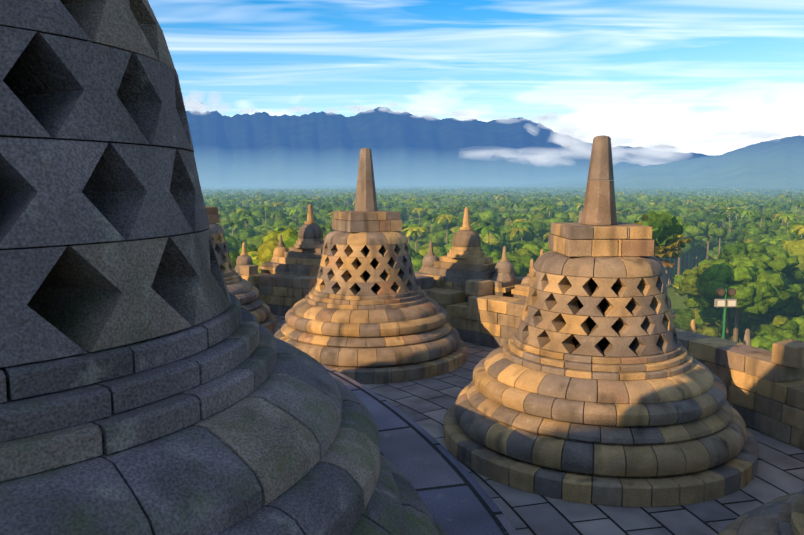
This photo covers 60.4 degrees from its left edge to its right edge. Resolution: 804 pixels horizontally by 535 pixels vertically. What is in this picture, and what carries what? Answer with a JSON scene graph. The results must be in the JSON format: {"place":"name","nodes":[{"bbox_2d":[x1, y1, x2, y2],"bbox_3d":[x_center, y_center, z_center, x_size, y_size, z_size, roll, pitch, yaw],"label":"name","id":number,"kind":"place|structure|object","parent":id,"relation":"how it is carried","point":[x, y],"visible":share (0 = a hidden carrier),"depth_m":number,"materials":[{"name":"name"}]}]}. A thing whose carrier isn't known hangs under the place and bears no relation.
{"place":"outdoors","nodes":[
{"label":"outdoors","id":0,"kind":"place"},
{"bbox_2d":[229,247,257,267],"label":"tree","id":1,"kind":"object","parent":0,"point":[252,252],"visible":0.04,"depth_m":60.80,"materials":[{"name":"green plant"}]},
{"bbox_2d":[186,107,713,185],"bbox_3d":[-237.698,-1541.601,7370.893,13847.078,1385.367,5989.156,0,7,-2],"label":"mountain","id":2,"kind":"structure","parent":0,"point":[312,148],"depth_m":7462.72,"materials":[{"name":"blue"}]},
{"bbox_2d":[148,0,803,155],"label":"sky","id":3,"kind":"structure","parent":0,"point":[686,72],"materials":[{"name":"blue"}]},
{"bbox_2d":[184,98,781,167],"bbox_3d":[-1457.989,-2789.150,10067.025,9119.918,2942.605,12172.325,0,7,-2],"label":"cloud","id":4,"kind":"structure","parent":0,"point":[573,145],"depth_m":7555.34,"materials":[{"name":"white"}]},
{"bbox_2d":[201,135,803,188],"bbox_3d":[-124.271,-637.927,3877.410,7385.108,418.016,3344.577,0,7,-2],"label":"mountain","id":5,"kind":"structure","parent":0,"point":[777,163],"depth_m":3789.79,"materials":[{"name":"blue"}]},
{"bbox_2d":[272,315,803,534],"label":"terrace","id":6,"kind":"structure","parent":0,"point":[426,404],"depth_m":7.16,"materials":[{"name":"grey stone"}]},
{"bbox_2d":[205,207,276,332],"bbox_3d":[-4.736,-0.536,15.232,3.781,3.896,3.782,0,7,-2],"label":"stupa","id":7,"kind":"object","parent":6,"relation":"on","point":[243,291],"visible":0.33,"depth_m":15.05,"materials":[{"name":"stone"}]},
{"bbox_2d":[274,148,466,383],"bbox_3d":[-0.664,-0.255,12.876,3.779,3.896,3.783,0,7,-2],"label":"stupa","id":8,"kind":"object","parent":6,"relation":"on","point":[396,327],"depth_m":12.06,"materials":[{"name":"beige stone"}]},
{"bbox_2d":[322,364,518,534],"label":"stone walkway","id":9,"kind":"structure","parent":6,"relation":"on","point":[455,496],"depth_m":4.02,"materials":[{"name":"grey stone"}]},
{"bbox_2d":[0,0,447,534],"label":"stupa","id":10,"kind":"object","parent":9,"relation":"on","point":[156,378],"visible":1,"depth_m":1.81,"materials":[{"name":"stone"}]},
{"bbox_2d":[234,204,750,345],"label":"small stupas","id":11,"kind":"object","parent":6,"relation":"on","point":[460,263],"visible":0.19,"depth_m":15.29,"materials":[{"name":"stone"}]},
{"bbox_2d":[237,265,803,449],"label":"parapet","id":12,"kind":"structure","parent":6,"relation":"on","point":[765,391],"depth_m":9.78,"materials":[{"name":"stone"}]},
{"bbox_2d":[444,135,758,506],"bbox_3d":[2.423,0.297,8.588,3.775,3.815,3.780,0,7,-2],"label":"stupa","id":13,"kind":"object","parent":6,"relation":"on","point":[649,411],"depth_m":7.72,"materials":[{"name":"beige stone"}]},
{"bbox_2d":[718,488,803,534],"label":"stupa","id":14,"kind":"object","parent":6,"relation":"on","point":[783,515],"visible":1,"depth_m":4.42,"materials":[{"name":"stone"}]},
{"bbox_2d":[660,253,741,342],"bbox_3d":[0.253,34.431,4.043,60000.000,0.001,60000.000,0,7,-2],"label":"ground","id":15,"kind":"structure","parent":0,"point":[677,303],"depth_m":218.46,"materials":[{"name":"green plant"}]},
{"bbox_2d":[200,184,803,197],"bbox_3d":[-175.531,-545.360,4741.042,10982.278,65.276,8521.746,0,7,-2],"label":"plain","id":16,"kind":"structure","parent":15,"relation":"on","point":[717,190],"depth_m":1847.34,"materials":[{"name":"green plant"}]},
{"bbox_2d":[203,192,803,289],"bbox_3d":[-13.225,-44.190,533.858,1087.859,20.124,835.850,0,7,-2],"label":"trees","id":17,"kind":"object","parent":15,"relation":"on","point":[742,230],"visible":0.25,"depth_m":274.11,"materials":[{"name":"green plant"}]},
{"bbox_2d":[220,209,791,341],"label":"trunks","id":18,"kind":"object","parent":15,"relation":"on","point":[735,327],"depth_m":213.81,"materials":[{"name":"brown plant"}]},
{"bbox_2d":[253,226,326,272],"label":"tree","id":19,"kind":"object","parent":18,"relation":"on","point":[268,246],"visible":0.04,"depth_m":53.12,"materials":[{"name":"green plant"}]},
{"bbox_2d":[225,236,803,350],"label":"trees","id":20,"kind":"object","parent":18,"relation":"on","point":[770,307],"visible":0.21,"depth_m":106.99,"materials":[{"name":"green plant"}]},
{"bbox_2d":[214,190,803,284],"bbox_3d":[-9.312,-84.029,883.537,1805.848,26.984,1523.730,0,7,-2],"label":"palm trunks","id":21,"kind":"object","parent":15,"relation":"on","point":[416,238],"depth_m":260.64,"materials":[{"name":"brown plant"}]},
{"bbox_2d":[202,189,803,251],"bbox_3d":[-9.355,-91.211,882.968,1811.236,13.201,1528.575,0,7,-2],"label":"palms","id":22,"kind":"object","parent":21,"relation":"on","point":[485,227],"visible":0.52,"depth_m":291.70,"materials":[{"name":"green plant"}]},
{"bbox_2d":[636,221,680,267],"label":"tree","id":23,"kind":"object","parent":15,"relation":"on","point":[659,238],"visible":0.38,"depth_m":84.48,"materials":[{"name":"green plant"}]},
{"bbox_2d":[634,211,690,259],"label":"tree","id":24,"kind":"object","parent":15,"relation":"on","point":[670,221],"visible":0.27,"depth_m":86.49,"materials":[{"name":"green plant"}]},
{"bbox_2d":[666,234,682,239],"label":"fan palm","id":25,"kind":"object","parent":15,"relation":"on","point":[677,236],"visible":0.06,"depth_m":86.83,"materials":[{"name":"green plant"}]},
{"bbox_2d":[714,288,736,338],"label":"flood pole","id":26,"kind":"object","parent":15,"relation":"on","point":[725,303],"visible":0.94,"depth_m":52.77,"materials":[{"name":"metal"}]}
]}

